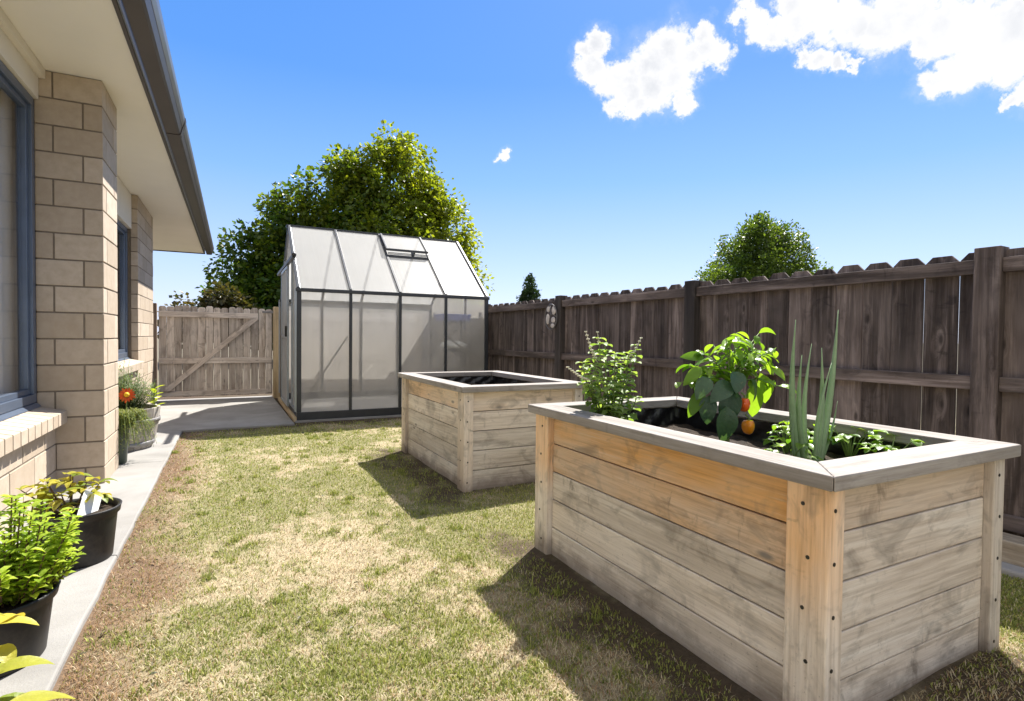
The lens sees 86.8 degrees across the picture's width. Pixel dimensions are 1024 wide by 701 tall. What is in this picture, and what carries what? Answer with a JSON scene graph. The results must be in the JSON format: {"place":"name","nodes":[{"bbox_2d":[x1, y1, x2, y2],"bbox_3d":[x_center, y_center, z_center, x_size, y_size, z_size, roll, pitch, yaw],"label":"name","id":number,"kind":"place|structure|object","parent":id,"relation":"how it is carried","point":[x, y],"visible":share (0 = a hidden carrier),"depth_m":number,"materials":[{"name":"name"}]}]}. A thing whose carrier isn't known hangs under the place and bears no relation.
{"place":"outdoors","nodes":[
{"label":"outdoors","id":0,"kind":"place"},
{"bbox_2d":[0,612,39,662],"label":"broadleaf plant","id":1,"kind":"object","parent":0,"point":[8,651],"visible":0.9,"depth_m":1.44,"materials":[{"name":"yellow plant"}]},
{"bbox_2d":[0,396,294,696],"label":"path","id":2,"kind":"structure","parent":0,"point":[136,475],"depth_m":3.48,"materials":[{"name":"concrete"}]},
{"bbox_2d":[0,579,60,678],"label":"plant pot","id":3,"kind":"object","parent":2,"relation":"on","point":[25,639],"visible":0.54,"depth_m":1.64,"materials":[{"name":"black plastic"}]},
{"bbox_2d":[0,493,84,608],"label":"lime shrub","id":4,"kind":"object","parent":3,"relation":"on","point":[30,569],"visible":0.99,"depth_m":1.69,"materials":[{"name":"green plant"}]},
{"bbox_2d":[25,497,121,571],"bbox_3d":[-1.947,0.818,2.420,0.337,0.236,0.337,0,2,-28],"label":"plant pot","id":5,"kind":"object","parent":2,"relation":"on","point":[96,536],"visible":0.5,"depth_m":2.37,"materials":[{"name":"black plastic"}]},
{"bbox_2d":[4,471,116,515],"bbox_3d":[-2.014,0.642,2.421,0.372,0.191,0.249,0,1,-19],"label":"broadleaf plant","id":6,"kind":"object","parent":5,"relation":"on","point":[72,488],"visible":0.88,"depth_m":2.43,"materials":[{"name":"yellow plant"}]},
{"bbox_2d":[77,490,101,515],"bbox_3d":[-1.896,0.700,2.431,0.003,0.130,0.085,-20,-37,10],"label":"plant tag","id":7,"kind":"object","parent":5,"relation":"in","point":[92,504],"visible":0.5,"depth_m":2.44,"materials":[{"name":"white plastic"}]},
{"bbox_2d":[118,424,128,464],"bbox_3d":[-3.070,0.726,4.221,0.160,0.310,0.160,0,2,-28],"label":"tall planter","id":8,"kind":"object","parent":2,"relation":"on","point":[122,453],"visible":0.3,"depth_m":4.20,"materials":[{"name":"grey ceramic"}]},
{"bbox_2d":[118,407,158,451],"bbox_3d":[-3.076,0.621,4.251,0.482,0.340,0.468,1,1,-1],"label":"trailing plant","id":9,"kind":"object","parent":8,"relation":"in","point":[127,417],"visible":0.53,"depth_m":4.27,"materials":[{"name":"green plant"}]},
{"bbox_2d":[128,404,160,451],"bbox_3d":[-3.453,0.683,4.787,0.590,0.360,0.590,0,2,-28],"label":"half barrel","id":10,"kind":"object","parent":2,"relation":"on","point":[155,415],"visible":0.27,"depth_m":4.75,"materials":[{"name":"grey wood"}]},
{"bbox_2d":[118,388,135,407],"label":"orange flower","id":11,"kind":"object","parent":10,"relation":"on","point":[122,394],"visible":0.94,"depth_m":4.45,"materials":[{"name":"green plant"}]},
{"bbox_2d":[117,358,158,409],"bbox_3d":[-3.458,0.318,4.789,0.602,0.535,0.568,1,1,14],"label":"rosemary plant","id":12,"kind":"object","parent":10,"relation":"on","point":[137,390],"visible":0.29,"depth_m":4.79,"materials":[{"name":"green plant"}]},
{"bbox_2d":[147,385,162,407],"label":"lime flower plant","id":13,"kind":"object","parent":10,"relation":"on","point":[153,390],"visible":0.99,"depth_m":4.85,"materials":[{"name":"yellow plant"}]},
{"bbox_2d":[153,303,157,400],"bbox_3d":[-5.430,0.086,8.170,0.130,1.600,0.120,0,2,-28],"label":"gate post","id":14,"kind":"object","parent":2,"relation":"on","point":[155,375],"visible":0.24,"depth_m":8.14,"materials":[{"name":"brown wood"}]},
{"bbox_2d":[48,334,1023,700],"bbox_3d":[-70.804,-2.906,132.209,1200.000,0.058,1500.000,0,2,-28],"label":"lawn","id":15,"kind":"structure","parent":0,"point":[690,660],"depth_m":2.17,"materials":[{"name":"green plant"}]},
{"bbox_2d":[0,0,213,535],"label":"brick house","id":16,"kind":"structure","parent":15,"relation":"on","point":[101,199],"depth_m":3.55,"materials":[{"name":"brick"}]},
{"bbox_2d":[0,60,40,421],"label":"window","id":17,"kind":"structure","parent":16,"relation":"in","point":[13,403],"depth_m":3.36,"materials":[{"name":"glass"}]},
{"bbox_2d":[116,219,129,361],"bbox_3d":[-4.031,-0.654,5.227,0.167,1.630,2.900,0,2,-27],"label":"window","id":18,"kind":"structure","parent":16,"relation":"in","point":[123,352],"depth_m":6.46,"materials":[{"name":"glass"}]},
{"bbox_2d":[157,280,272,349],"bbox_3d":[-9.504,-0.813,17.538,3.452,3.069,1.653,0,2,-28],"label":"dark bush","id":19,"kind":"object","parent":15,"relation":"on","point":[216,299],"visible":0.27,"depth_m":17.40,"materials":[{"name":"green plant"}]},
{"bbox_2d":[273,307,279,397],"bbox_3d":[-3.891,0.084,8.971,0.120,1.600,0.120,0,2,-28],"label":"gate post","id":20,"kind":"object","parent":15,"relation":"on","point":[276,393],"visible":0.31,"depth_m":8.91,"materials":[{"name":"wood"}]},
{"bbox_2d":[158,305,272,396],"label":"garden gate","id":21,"kind":"structure","parent":20,"relation":"attached to","point":[193,325],"depth_m":8.53,"materials":[{"name":"brown wood"}]},
{"bbox_2d":[192,119,494,350],"bbox_3d":[-6.571,-4.691,23.264,12.444,10.615,5.928,0,2,-28],"label":"broadleaf tree","id":22,"kind":"object","parent":15,"relation":"on","point":[360,197],"visible":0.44,"depth_m":22.30,"materials":[{"name":"green plant"}]},
{"bbox_2d":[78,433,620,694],"bbox_3d":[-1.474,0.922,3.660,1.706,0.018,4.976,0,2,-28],"label":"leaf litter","id":23,"kind":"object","parent":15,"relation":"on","point":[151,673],"visible":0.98,"depth_m":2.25,"materials":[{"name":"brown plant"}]},
{"bbox_2d":[277,224,489,422],"bbox_3d":[-2.008,-0.427,8.032,2.588,2.607,2.485,0,2,-27],"label":"greenhouse","id":24,"kind":"object","parent":15,"relation":"on","point":[365,318],"visible":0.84,"depth_m":7.04,"materials":[{"name":"plastic"}]},
{"bbox_2d":[281,265,288,405],"bbox_3d":[-3.147,-0.202,7.471,0.050,1.840,0.940,0,2,-27],"label":"sliding door","id":25,"kind":"structure","parent":24,"relation":"in","point":[285,273],"depth_m":7.39,"materials":[{"name":"grey metal"}]},
{"bbox_2d":[398,371,585,492],"bbox_3d":[-0.239,0.590,4.493,1.016,0.740,1.542,0,2,-28],"label":"raised bed","id":26,"kind":"object","parent":15,"relation":"on","point":[466,431],"visible":0.87,"depth_m":3.87,"materials":[{"name":"brown wood"}]},
{"bbox_2d":[516,272,540,302],"bbox_3d":[0.932,-1.707,27.651,2.140,4.601,2.192,0,2,-28],"label":"cypress","id":27,"kind":"object","parent":15,"relation":"on","point":[529,291],"visible":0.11,"depth_m":27.39,"materials":[{"name":"green plant"}]},
{"bbox_2d":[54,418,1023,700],"bbox_3d":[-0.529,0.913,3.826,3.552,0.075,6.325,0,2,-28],"label":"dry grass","id":28,"kind":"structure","parent":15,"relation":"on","point":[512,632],"depth_m":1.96,"materials":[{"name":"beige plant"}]},
{"bbox_2d":[488,245,1023,536],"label":"paling fence","id":29,"kind":"object","parent":15,"relation":"on","point":[887,313],"visible":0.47,"depth_m":3.35,"materials":[{"name":"brown wood"}]},
{"bbox_2d":[545,304,557,329],"bbox_3d":[0.447,-0.385,6.208,0.019,0.302,0.231,0,2,-34],"label":"wall ornament","id":30,"kind":"object","parent":29,"relation":"attached to","point":[548,317],"depth_m":6.20,"materials":[{"name":"grey metal"}]},
{"bbox_2d":[692,210,833,283],"bbox_3d":[9.569,-2.292,20.971,7.292,6.282,5.236,0,2,-28],"label":"tree","id":31,"kind":"object","parent":15,"relation":"on","point":[750,256],"visible":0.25,"depth_m":20.15,"materials":[{"name":"green plant"}]},
{"bbox_2d":[528,396,1020,700],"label":"raised bed","id":32,"kind":"object","parent":15,"relation":"on","point":[748,562],"visible":0.92,"depth_m":1.68,"materials":[{"name":"brown wood"}]},
{"bbox_2d":[566,331,643,420],"bbox_3d":[0.434,0.170,2.477,0.488,0.515,0.242,0,2,-28],"label":"basil plant","id":33,"kind":"object","parent":32,"relation":"on","point":[599,401],"visible":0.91,"depth_m":2.48,"materials":[{"name":"green plant"}]},
{"bbox_2d":[675,327,796,441],"bbox_3d":[0.915,0.170,2.232,0.595,0.535,0.252,0,2,-28],"label":"pepper plant","id":34,"kind":"object","parent":32,"relation":"on","point":[732,404],"visible":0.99,"depth_m":2.16,"materials":[{"name":"green plant"}]},
{"bbox_2d":[767,421,809,451],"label":"leafy seedling","id":35,"kind":"object","parent":32,"relation":"on","point":[786,447],"visible":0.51,"depth_m":2.27,"materials":[{"name":"green plant"}]},
{"bbox_2d":[763,439,823,460],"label":"leafy seedling","id":36,"kind":"object","parent":32,"relation":"on","point":[799,446],"visible":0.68,"depth_m":1.95,"materials":[{"name":"green plant"}]},
{"bbox_2d":[778,424,833,454],"bbox_3d":[1.157,0.367,2.114,0.210,0.154,0.176,0,2,-28],"label":"leafy seedling","id":37,"kind":"object","parent":32,"relation":"on","point":[786,429],"visible":0.16,"depth_m":2.10,"materials":[{"name":"green plant"}]},
{"bbox_2d":[789,310,838,461],"bbox_3d":[1.130,0.155,1.998,0.313,0.620,0.051,0,2,-28],"label":"spring onion","id":38,"kind":"object","parent":32,"relation":"on","point":[798,422],"visible":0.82,"depth_m":1.97,"materials":[{"name":"green plant"}]},
{"bbox_2d":[829,425,887,456],"bbox_3d":[1.313,0.368,2.091,0.183,0.157,0.206,1,1,13],"label":"leafy seedling","id":39,"kind":"object","parent":32,"relation":"on","point":[843,438],"visible":0.81,"depth_m":2.07,"materials":[{"name":"green plant"}]},
{"bbox_2d":[859,434,924,452],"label":"leafy seedling","id":40,"kind":"object","parent":32,"relation":"on","point":[879,446],"visible":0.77,"depth_m":1.90,"materials":[{"name":"green plant"}]},
{"bbox_2d":[1001,562,1023,579],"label":"concrete edging","id":41,"kind":"object","parent":15,"relation":"on","point":[1010,570],"depth_m":2.42,"materials":[{"name":"grey concrete"}]},
{"bbox_2d":[1002,532,1023,567],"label":"timber edging","id":42,"kind":"object","parent":15,"relation":"on","point":[1012,549],"depth_m":2.50,"materials":[{"name":"brown wood"}]},
{"bbox_2d":[153,0,1023,333],"label":"sky","id":43,"kind":"structure","parent":0,"point":[593,146],"materials":[{"name":"blue"}]},
{"bbox_3d":[-1.227,0.888,0.981,0.312,0.181,0.312,0,2,-28],"label":"plant pot","id":44,"kind":"object","parent":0,"visible":0},
{"bbox_2d":[0,655,75,700],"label":"broadleaf plant","id":45,"kind":"object","parent":44,"relation":"in","point":[21,662],"visible":1,"depth_m":1.27,"materials":[{"name":"yellow plant"}]}
]}

